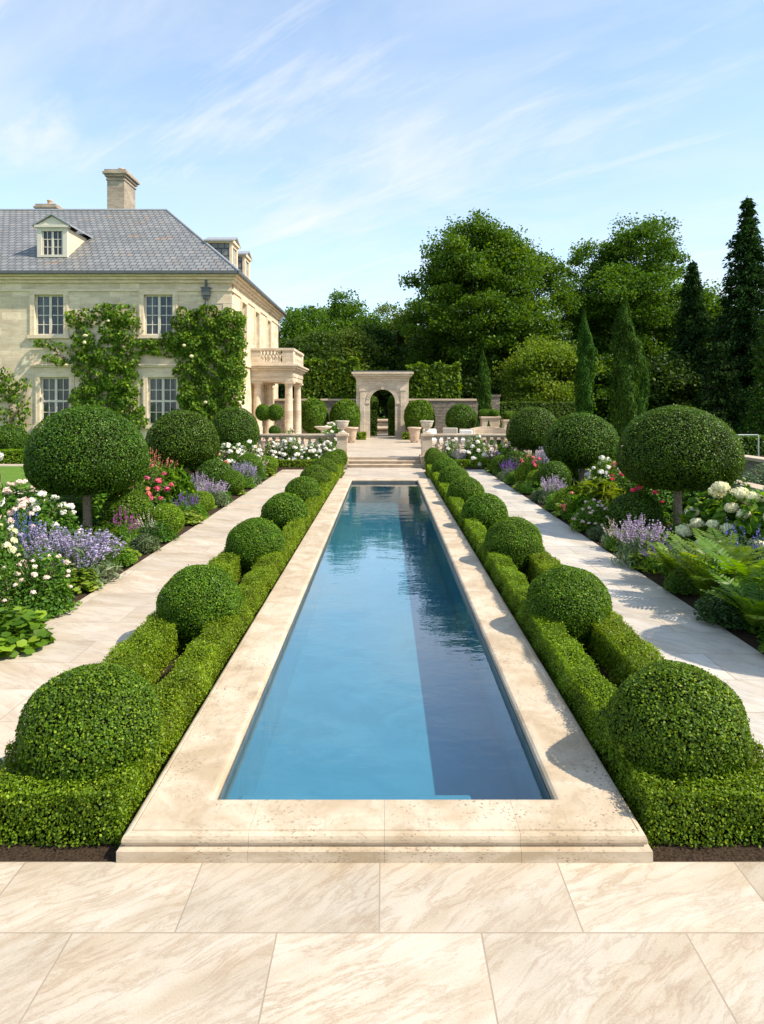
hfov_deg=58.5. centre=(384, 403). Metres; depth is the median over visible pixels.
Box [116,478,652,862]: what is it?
swimming pool
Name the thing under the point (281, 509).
box ball
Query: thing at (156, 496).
rose bush
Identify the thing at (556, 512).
leafy perennial
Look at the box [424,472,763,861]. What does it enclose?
planting soil
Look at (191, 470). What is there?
rose bush
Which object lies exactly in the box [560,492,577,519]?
rose bush
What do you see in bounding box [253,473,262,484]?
grass clump
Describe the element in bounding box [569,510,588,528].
leafy shrub
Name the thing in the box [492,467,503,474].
leafy shrub
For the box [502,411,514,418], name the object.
round bush
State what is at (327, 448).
rose bush
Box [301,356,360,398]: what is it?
pleached tree
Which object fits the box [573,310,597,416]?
cypress tree
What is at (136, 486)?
rose bush
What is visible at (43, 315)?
window
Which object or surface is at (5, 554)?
rose bush
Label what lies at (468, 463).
clipped hedge
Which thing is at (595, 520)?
rose bush
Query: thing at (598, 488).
grass clump
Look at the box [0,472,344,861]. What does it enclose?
planting soil
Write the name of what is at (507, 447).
rose bush
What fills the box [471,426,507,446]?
curved bench
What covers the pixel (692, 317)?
fir tree
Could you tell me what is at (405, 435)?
clipped hedge
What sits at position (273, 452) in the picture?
rose bush
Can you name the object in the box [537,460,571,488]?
clipped shrub
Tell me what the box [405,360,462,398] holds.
pleached tree
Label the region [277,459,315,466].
clipped hedge
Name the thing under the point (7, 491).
rose bush
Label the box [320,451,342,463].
box ball
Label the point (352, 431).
planter pot
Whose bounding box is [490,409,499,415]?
round bush
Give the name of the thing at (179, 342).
climbing plant
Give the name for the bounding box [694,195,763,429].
fir tree
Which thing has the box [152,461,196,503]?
leafy shrub
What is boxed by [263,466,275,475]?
leafy perennial
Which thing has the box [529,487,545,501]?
grass clump
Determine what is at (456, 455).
flowering perennial
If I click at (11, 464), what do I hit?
garden path
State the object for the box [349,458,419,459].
stone step
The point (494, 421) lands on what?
stone planter
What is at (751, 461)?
wall
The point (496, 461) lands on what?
clipped shrub
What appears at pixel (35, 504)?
rose bush
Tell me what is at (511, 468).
flowering perennial
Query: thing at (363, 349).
broadleaf tree
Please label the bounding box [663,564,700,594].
leafy shrub
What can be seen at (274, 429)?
round bush
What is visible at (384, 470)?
cross path
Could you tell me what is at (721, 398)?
fir tree
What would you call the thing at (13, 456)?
clipped hedge
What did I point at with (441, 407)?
garden wall
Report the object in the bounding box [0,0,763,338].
sky
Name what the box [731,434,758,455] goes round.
metal handrail
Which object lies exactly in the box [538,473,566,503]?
flowering perennial
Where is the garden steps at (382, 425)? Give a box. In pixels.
[377,419,387,433]
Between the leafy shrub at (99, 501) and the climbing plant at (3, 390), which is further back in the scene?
the climbing plant at (3, 390)
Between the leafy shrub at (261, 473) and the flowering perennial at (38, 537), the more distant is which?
the leafy shrub at (261, 473)
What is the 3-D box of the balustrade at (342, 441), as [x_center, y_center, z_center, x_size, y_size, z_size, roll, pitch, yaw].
[-4.545,1.910,27.670,6.250,1.380,1.040,0,0,0]
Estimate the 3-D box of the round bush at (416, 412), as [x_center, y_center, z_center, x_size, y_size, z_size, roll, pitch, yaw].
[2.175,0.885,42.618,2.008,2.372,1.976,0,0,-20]
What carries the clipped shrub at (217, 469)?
on the flower bed soil at (85, 593)
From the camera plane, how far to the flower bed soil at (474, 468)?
26.43 m
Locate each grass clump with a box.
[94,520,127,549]
[127,532,161,554]
[212,492,229,507]
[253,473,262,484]
[494,441,511,455]
[496,472,508,479]
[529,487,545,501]
[563,493,595,521]
[565,475,626,509]
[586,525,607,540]
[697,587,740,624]
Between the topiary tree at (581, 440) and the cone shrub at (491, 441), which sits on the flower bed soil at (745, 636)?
the topiary tree at (581, 440)
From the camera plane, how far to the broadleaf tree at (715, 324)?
61.11 m
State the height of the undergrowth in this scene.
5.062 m
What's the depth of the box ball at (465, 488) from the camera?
16.06 m
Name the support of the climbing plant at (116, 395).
attached to the stone house
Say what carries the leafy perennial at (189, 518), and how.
on the flower bed soil at (85, 593)
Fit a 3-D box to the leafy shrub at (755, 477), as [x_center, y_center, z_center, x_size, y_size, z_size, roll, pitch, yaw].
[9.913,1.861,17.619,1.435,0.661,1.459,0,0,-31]
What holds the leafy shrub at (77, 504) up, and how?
on the flower bed soil at (85, 593)
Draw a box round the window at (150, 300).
[145,295,172,334]
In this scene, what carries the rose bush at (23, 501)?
on the flower bed soil at (85, 593)
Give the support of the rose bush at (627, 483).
on the flower bed soil at (745, 636)
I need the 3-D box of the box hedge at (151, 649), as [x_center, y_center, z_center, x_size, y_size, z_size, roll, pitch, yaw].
[-2.254,2.361,14.884,0.430,0.460,21.128,0,0,0]
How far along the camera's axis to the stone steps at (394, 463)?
27.53 m
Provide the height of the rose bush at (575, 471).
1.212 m
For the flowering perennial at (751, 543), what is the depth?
9.94 m
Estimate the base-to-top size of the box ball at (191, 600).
0.871 m
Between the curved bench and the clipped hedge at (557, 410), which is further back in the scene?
the clipped hedge at (557, 410)
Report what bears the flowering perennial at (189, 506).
on the flower bed soil at (85, 593)
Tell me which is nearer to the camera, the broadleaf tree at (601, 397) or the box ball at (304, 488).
the box ball at (304, 488)
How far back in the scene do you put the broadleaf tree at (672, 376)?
51.56 m
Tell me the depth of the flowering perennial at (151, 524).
12.60 m
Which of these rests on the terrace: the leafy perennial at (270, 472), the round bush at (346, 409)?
the round bush at (346, 409)
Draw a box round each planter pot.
[345,427,357,441]
[407,427,420,441]
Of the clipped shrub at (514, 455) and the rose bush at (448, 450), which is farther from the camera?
the rose bush at (448, 450)
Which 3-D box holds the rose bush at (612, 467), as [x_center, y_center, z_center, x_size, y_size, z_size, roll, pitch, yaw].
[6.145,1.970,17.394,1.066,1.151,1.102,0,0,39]
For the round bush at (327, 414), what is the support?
on the terrace
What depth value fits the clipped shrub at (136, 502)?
13.29 m
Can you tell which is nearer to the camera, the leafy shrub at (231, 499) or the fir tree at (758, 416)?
the leafy shrub at (231, 499)
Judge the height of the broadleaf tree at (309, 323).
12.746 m
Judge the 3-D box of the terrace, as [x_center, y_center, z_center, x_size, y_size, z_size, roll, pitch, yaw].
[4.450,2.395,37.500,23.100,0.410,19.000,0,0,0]
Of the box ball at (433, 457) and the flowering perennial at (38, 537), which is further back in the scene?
the box ball at (433, 457)
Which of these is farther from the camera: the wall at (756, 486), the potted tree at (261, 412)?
the potted tree at (261, 412)
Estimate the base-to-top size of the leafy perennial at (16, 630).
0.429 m
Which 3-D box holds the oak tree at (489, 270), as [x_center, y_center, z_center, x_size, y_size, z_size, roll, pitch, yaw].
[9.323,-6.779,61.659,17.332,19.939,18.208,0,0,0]
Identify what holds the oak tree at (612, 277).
on the woodland floor
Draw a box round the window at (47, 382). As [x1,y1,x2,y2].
[42,377,68,424]
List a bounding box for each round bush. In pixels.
[0,423,28,448]
[268,425,280,433]
[301,397,326,433]
[319,400,328,432]
[329,398,360,431]
[370,396,378,409]
[387,396,394,409]
[404,399,435,432]
[445,403,477,432]
[478,409,489,415]
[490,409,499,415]
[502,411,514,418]
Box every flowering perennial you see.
[4,503,43,560]
[10,519,74,569]
[24,525,125,593]
[109,507,139,546]
[135,507,167,538]
[145,447,177,486]
[171,491,200,516]
[191,472,209,489]
[194,477,230,505]
[232,459,259,485]
[261,457,268,472]
[450,449,465,459]
[483,449,504,459]
[499,458,519,481]
[533,446,548,466]
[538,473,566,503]
[600,518,626,550]
[611,512,671,568]
[638,540,678,576]
[725,517,763,565]
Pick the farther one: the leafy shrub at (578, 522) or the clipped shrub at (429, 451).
the clipped shrub at (429, 451)
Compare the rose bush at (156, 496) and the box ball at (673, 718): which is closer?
the box ball at (673, 718)
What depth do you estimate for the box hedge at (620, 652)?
6.40 m
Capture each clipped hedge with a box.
[0,448,28,463]
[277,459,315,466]
[356,431,366,439]
[402,432,409,439]
[453,459,491,466]
[500,401,593,424]
[736,434,763,455]
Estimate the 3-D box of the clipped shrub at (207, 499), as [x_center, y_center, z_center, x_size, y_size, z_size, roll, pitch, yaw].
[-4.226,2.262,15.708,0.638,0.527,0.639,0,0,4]
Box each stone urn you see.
[335,421,348,433]
[420,421,433,433]
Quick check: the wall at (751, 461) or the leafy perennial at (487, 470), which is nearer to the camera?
the wall at (751, 461)
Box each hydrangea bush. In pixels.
[675,481,763,549]
[732,486,763,554]
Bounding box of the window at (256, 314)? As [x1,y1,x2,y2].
[256,314,256,347]
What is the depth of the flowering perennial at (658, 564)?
10.16 m
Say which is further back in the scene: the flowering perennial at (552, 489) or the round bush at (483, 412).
the round bush at (483, 412)
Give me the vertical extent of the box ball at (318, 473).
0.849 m
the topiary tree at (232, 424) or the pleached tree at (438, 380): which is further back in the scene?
the pleached tree at (438, 380)
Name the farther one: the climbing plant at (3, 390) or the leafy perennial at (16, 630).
the climbing plant at (3, 390)
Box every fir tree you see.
[662,261,714,404]
[690,341,754,433]
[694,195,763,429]
[736,301,763,434]
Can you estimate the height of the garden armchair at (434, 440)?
0.949 m
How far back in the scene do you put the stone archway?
43.77 m
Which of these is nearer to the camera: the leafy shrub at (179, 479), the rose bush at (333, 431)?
the leafy shrub at (179, 479)
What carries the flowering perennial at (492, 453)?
on the flower bed soil at (474, 468)
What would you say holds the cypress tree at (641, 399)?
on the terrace
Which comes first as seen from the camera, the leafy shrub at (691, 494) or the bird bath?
the leafy shrub at (691, 494)
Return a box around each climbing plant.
[0,366,31,428]
[33,302,149,430]
[134,303,247,419]
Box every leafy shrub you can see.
[19,582,71,618]
[20,489,96,527]
[61,488,133,517]
[105,544,137,565]
[144,520,179,541]
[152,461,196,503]
[189,503,210,518]
[221,489,232,501]
[244,477,256,487]
[257,470,267,478]
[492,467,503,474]
[504,471,515,483]
[517,481,535,493]
[542,493,555,509]
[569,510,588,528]
[604,532,628,550]
[661,487,711,512]
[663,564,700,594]
[686,477,751,515]
[693,583,761,630]
[739,463,763,484]
[754,628,763,643]
[757,644,763,652]
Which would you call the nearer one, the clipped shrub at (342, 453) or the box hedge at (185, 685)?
the box hedge at (185, 685)
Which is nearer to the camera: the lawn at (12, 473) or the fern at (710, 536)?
the fern at (710, 536)
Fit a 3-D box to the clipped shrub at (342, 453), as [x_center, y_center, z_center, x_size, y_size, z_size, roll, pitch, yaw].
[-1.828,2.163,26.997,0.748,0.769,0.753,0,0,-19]
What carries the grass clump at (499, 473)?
on the flower bed soil at (745, 636)
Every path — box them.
[0,464,22,465]
[0,470,302,768]
[342,472,426,477]
[345,468,423,471]
[466,470,763,756]
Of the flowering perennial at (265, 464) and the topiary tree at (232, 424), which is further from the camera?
the topiary tree at (232, 424)
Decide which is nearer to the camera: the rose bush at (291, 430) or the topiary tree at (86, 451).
the topiary tree at (86, 451)
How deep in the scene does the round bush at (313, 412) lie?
41.82 m
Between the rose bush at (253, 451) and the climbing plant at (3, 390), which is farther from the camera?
the climbing plant at (3, 390)
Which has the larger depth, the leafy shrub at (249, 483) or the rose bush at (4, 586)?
the leafy shrub at (249, 483)
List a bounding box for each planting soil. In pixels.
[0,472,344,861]
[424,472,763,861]
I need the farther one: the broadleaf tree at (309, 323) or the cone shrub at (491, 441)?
the broadleaf tree at (309, 323)
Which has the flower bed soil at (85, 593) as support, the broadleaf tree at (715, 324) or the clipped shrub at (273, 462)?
the clipped shrub at (273, 462)
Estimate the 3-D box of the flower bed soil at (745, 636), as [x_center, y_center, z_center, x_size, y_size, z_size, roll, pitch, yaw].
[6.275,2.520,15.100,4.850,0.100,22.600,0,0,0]
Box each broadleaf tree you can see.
[279,303,343,398]
[279,329,362,398]
[318,287,393,338]
[321,326,393,398]
[349,318,404,409]
[373,301,419,418]
[394,323,467,375]
[458,355,512,401]
[592,352,679,429]
[634,350,709,412]
[701,305,757,366]
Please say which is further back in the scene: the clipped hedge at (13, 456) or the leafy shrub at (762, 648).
the clipped hedge at (13, 456)
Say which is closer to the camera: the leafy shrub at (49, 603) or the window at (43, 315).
the leafy shrub at (49, 603)
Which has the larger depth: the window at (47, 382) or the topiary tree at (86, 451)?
the window at (47, 382)
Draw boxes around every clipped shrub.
[101,488,152,528]
[149,503,184,535]
[187,491,214,512]
[195,458,232,486]
[220,470,244,494]
[235,453,262,474]
[260,456,278,471]
[333,449,347,465]
[424,447,439,461]
[490,455,503,470]
[502,451,530,469]
[514,462,536,483]
[525,470,540,489]
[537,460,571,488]
[553,487,578,507]
[607,492,662,530]
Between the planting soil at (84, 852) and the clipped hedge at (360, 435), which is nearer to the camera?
the planting soil at (84, 852)
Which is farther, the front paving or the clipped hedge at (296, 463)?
the clipped hedge at (296, 463)
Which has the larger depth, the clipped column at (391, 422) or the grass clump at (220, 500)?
the clipped column at (391, 422)
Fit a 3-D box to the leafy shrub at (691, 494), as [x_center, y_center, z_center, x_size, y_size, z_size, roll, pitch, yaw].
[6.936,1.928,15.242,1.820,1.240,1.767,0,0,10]
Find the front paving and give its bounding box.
[0,862,763,1023]
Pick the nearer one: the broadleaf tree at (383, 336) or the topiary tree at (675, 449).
the topiary tree at (675, 449)
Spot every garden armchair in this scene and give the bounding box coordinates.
[422,429,443,447]
[441,428,458,440]
[454,429,473,445]
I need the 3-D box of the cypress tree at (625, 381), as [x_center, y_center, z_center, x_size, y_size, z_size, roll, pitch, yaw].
[12.866,-1.641,36.530,1.885,8.381,1.799,0,0,0]
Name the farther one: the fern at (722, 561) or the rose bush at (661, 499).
the rose bush at (661, 499)
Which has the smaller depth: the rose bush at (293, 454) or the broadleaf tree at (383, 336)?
the rose bush at (293, 454)
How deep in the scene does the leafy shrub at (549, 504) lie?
16.22 m
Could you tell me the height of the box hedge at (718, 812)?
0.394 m
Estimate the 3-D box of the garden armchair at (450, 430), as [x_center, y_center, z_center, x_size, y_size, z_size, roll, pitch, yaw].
[3.454,1.714,35.471,0.960,0.949,0.780,0,0,14]
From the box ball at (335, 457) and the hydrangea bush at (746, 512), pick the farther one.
the box ball at (335, 457)
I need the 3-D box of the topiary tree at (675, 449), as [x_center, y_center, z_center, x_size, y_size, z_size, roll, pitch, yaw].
[5.673,1.284,13.205,2.330,2.573,2.354,0,0,0]
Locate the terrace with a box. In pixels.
[251,435,621,456]
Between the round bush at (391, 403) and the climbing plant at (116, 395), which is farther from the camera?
the round bush at (391, 403)
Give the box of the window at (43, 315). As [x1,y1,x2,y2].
[36,295,62,334]
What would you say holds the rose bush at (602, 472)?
on the flower bed soil at (745, 636)
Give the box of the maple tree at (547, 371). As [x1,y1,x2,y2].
[490,334,610,406]
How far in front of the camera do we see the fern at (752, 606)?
7.68 m
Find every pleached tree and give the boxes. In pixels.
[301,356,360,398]
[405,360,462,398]
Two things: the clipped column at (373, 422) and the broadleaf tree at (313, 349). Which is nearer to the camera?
the clipped column at (373, 422)
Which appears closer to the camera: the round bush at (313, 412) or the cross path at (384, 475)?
the cross path at (384, 475)
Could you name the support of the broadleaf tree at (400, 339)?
on the woodland floor
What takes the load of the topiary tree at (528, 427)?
on the flower bed soil at (745, 636)
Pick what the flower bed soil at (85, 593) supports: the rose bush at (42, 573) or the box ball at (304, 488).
the rose bush at (42, 573)
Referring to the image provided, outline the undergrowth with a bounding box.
[595,408,615,429]
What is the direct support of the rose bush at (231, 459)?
on the flower bed soil at (85, 593)
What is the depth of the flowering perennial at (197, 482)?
18.53 m
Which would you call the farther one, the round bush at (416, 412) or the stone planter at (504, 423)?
the round bush at (416, 412)
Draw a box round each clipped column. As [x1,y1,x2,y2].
[370,409,377,435]
[388,410,394,435]
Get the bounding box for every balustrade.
[220,433,349,468]
[419,433,539,468]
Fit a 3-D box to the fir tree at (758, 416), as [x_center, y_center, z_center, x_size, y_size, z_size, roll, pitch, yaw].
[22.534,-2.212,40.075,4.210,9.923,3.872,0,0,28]
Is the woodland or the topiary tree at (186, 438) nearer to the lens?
the topiary tree at (186, 438)
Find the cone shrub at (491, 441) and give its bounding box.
[483,419,493,444]
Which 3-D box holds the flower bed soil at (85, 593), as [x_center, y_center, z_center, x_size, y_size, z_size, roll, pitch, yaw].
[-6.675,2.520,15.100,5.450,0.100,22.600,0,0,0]
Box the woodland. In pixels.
[282,380,518,418]
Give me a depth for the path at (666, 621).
8.26 m
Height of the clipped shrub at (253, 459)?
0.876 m
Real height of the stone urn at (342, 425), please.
0.524 m
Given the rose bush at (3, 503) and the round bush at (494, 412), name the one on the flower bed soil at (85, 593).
the rose bush at (3, 503)
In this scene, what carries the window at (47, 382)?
in the stone house
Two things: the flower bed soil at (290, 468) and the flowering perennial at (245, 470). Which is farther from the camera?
the flower bed soil at (290, 468)
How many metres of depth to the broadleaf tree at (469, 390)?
54.85 m
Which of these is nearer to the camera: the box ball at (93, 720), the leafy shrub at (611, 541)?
the box ball at (93, 720)
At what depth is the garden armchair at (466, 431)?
33.30 m
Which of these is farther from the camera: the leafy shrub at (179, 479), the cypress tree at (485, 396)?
the cypress tree at (485, 396)
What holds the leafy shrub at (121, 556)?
on the flower bed soil at (85, 593)
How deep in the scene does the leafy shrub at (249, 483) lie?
20.43 m
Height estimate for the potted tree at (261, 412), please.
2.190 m
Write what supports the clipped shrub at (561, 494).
on the flower bed soil at (745, 636)
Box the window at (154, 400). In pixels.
[149,377,175,424]
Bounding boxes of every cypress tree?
[476,349,492,426]
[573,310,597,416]
[607,295,643,441]
[635,339,650,419]
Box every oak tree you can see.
[392,207,585,384]
[548,210,724,368]
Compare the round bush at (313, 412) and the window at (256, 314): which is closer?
the window at (256, 314)
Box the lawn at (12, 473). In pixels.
[0,466,37,488]
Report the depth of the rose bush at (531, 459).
22.17 m
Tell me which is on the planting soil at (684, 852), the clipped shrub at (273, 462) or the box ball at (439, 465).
the box ball at (439, 465)
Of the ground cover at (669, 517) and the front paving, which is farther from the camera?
the ground cover at (669, 517)
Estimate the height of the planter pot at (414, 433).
0.864 m
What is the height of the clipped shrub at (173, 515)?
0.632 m
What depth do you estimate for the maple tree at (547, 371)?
50.77 m
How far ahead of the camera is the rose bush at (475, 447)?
26.97 m
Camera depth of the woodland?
85.40 m
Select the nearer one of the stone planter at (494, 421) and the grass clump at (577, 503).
the grass clump at (577, 503)
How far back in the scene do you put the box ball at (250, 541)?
10.00 m
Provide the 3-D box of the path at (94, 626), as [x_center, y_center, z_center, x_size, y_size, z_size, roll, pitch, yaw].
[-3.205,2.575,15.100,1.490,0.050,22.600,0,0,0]
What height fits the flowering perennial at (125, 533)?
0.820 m
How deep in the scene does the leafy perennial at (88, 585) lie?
9.23 m
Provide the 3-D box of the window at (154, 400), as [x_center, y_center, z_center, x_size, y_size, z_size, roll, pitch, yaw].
[-10.420,-0.120,32.244,1.360,2.240,0.252,0,0,0]
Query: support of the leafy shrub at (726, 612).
on the flower bed soil at (745, 636)
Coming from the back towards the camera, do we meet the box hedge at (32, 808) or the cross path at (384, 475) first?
the cross path at (384, 475)
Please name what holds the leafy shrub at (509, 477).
on the flower bed soil at (745, 636)
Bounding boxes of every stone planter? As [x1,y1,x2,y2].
[479,416,500,440]
[501,419,509,429]
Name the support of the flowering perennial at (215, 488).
on the flower bed soil at (85, 593)
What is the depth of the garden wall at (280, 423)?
44.08 m
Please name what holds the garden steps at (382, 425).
on the woodland floor
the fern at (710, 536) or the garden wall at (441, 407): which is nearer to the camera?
the fern at (710, 536)
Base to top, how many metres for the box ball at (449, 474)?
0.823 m
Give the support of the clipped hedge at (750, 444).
on the raised bed soil
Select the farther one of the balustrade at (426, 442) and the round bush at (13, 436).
the round bush at (13, 436)
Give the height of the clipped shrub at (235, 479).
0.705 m
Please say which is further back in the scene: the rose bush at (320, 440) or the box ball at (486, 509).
the rose bush at (320, 440)
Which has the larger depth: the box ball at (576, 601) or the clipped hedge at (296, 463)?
the clipped hedge at (296, 463)
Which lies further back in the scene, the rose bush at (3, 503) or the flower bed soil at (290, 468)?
the flower bed soil at (290, 468)
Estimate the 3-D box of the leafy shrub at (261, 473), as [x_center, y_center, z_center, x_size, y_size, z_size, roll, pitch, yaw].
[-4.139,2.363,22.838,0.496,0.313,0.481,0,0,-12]
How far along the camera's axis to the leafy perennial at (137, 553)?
10.76 m
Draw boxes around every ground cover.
[2,471,265,622]
[506,466,763,633]
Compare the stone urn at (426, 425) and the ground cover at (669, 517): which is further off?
the stone urn at (426, 425)
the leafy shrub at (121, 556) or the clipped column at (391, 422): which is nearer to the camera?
the leafy shrub at (121, 556)
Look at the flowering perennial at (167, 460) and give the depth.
19.07 m
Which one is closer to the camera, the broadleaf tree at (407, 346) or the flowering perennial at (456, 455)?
the flowering perennial at (456, 455)
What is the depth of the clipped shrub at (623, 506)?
12.90 m
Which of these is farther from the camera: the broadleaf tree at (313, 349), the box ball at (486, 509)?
the broadleaf tree at (313, 349)
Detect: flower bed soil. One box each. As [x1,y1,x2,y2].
[12,470,280,622]
[276,467,305,469]
[462,467,489,469]
[488,471,763,654]
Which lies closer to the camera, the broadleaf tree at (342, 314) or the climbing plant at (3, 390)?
the climbing plant at (3, 390)
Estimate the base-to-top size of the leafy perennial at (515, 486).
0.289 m
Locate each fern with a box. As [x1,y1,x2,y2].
[641,536,707,574]
[659,531,763,593]
[666,527,763,572]
[682,534,763,597]
[700,566,763,631]
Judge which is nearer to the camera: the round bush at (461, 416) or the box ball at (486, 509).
the box ball at (486, 509)
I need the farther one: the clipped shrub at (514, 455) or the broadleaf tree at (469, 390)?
the broadleaf tree at (469, 390)
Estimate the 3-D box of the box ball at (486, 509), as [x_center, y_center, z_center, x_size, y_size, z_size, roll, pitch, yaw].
[1.951,2.141,13.294,0.922,0.823,0.934,0,0,-11]
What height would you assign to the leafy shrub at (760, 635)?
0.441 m
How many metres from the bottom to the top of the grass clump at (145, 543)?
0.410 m
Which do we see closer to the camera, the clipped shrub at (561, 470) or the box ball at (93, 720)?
the box ball at (93, 720)
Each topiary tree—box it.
[21,403,150,529]
[145,409,220,472]
[211,406,259,457]
[505,406,558,459]
[543,411,619,481]
[614,404,746,530]
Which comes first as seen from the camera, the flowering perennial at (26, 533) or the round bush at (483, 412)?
the flowering perennial at (26, 533)
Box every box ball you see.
[14,662,163,787]
[155,563,243,647]
[225,517,285,573]
[261,492,307,530]
[284,476,321,501]
[300,464,330,483]
[312,458,337,473]
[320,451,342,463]
[425,451,448,463]
[431,457,457,473]
[438,465,468,484]
[447,475,484,502]
[461,492,508,529]
[483,516,543,573]
[526,563,612,650]
[604,658,754,785]
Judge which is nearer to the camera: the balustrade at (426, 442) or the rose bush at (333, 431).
the balustrade at (426, 442)
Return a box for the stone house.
[0,168,308,453]
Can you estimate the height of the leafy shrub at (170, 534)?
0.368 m
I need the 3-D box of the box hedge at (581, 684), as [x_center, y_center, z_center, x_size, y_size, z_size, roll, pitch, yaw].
[1.645,2.361,14.882,0.355,0.462,21.119,0,0,0]
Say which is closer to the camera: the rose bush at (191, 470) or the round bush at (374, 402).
the rose bush at (191, 470)
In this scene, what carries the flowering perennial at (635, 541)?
on the flower bed soil at (745, 636)
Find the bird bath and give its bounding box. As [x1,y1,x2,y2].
[314,426,331,447]
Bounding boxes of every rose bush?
[0,452,13,561]
[0,496,49,542]
[0,518,24,582]
[0,561,32,614]
[1,479,50,513]
[4,547,81,621]
[14,490,83,546]
[105,478,150,499]
[133,461,175,505]
[186,453,228,481]
[218,442,242,468]
[231,440,261,466]
[259,440,285,458]
[277,436,307,459]
[283,428,298,452]
[301,442,321,459]
[313,429,336,449]
[322,440,334,453]
[326,421,339,444]
[441,439,460,458]
[459,434,491,466]
[498,441,525,455]
[517,453,540,469]
[547,460,590,484]
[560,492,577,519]
[570,498,612,531]
[583,455,617,480]
[604,461,642,490]
[608,466,657,501]
[636,484,689,517]
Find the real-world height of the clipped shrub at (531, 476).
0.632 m
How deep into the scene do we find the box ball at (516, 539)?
10.01 m
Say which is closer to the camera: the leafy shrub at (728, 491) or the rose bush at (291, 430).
the leafy shrub at (728, 491)
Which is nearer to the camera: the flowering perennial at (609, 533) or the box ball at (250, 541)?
the box ball at (250, 541)
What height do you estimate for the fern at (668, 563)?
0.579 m
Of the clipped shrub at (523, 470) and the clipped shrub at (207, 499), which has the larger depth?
the clipped shrub at (523, 470)
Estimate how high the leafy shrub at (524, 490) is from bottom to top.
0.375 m
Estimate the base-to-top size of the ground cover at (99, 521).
0.444 m
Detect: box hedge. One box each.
[0,758,145,848]
[3,515,273,771]
[131,462,343,800]
[425,463,637,800]
[495,515,763,772]
[623,758,763,847]
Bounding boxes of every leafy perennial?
[0,606,55,657]
[60,565,105,592]
[100,542,141,565]
[183,509,206,524]
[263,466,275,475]
[485,464,492,472]
[512,480,525,489]
[551,501,565,516]
[627,546,663,570]
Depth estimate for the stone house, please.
32.37 m
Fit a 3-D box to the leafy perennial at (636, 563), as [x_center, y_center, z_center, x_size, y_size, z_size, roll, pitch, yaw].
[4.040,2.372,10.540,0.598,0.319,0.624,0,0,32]
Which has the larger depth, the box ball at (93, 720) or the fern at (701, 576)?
the fern at (701, 576)
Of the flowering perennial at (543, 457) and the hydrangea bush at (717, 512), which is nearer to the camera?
the hydrangea bush at (717, 512)
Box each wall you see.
[274,399,355,433]
[409,395,500,437]
[729,480,763,493]
[737,455,763,483]
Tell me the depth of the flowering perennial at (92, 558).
9.64 m
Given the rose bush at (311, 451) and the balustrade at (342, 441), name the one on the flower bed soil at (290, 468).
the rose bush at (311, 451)
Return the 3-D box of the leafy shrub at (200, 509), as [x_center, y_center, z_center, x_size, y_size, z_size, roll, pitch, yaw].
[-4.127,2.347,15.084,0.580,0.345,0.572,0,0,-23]
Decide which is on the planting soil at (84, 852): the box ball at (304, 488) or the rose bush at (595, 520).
the box ball at (304, 488)
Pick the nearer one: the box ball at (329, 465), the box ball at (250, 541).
the box ball at (250, 541)
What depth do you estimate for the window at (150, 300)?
32.15 m
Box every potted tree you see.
[255,404,268,450]
[268,404,283,450]
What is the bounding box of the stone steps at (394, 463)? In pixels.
[348,457,420,467]
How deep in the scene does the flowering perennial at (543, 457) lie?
23.42 m
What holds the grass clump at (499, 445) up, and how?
on the flower bed soil at (474, 468)
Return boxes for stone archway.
[351,371,413,437]
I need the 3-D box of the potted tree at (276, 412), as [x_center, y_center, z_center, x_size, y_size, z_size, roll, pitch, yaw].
[-4.959,1.095,31.003,0.744,2.190,0.745,0,0,43]

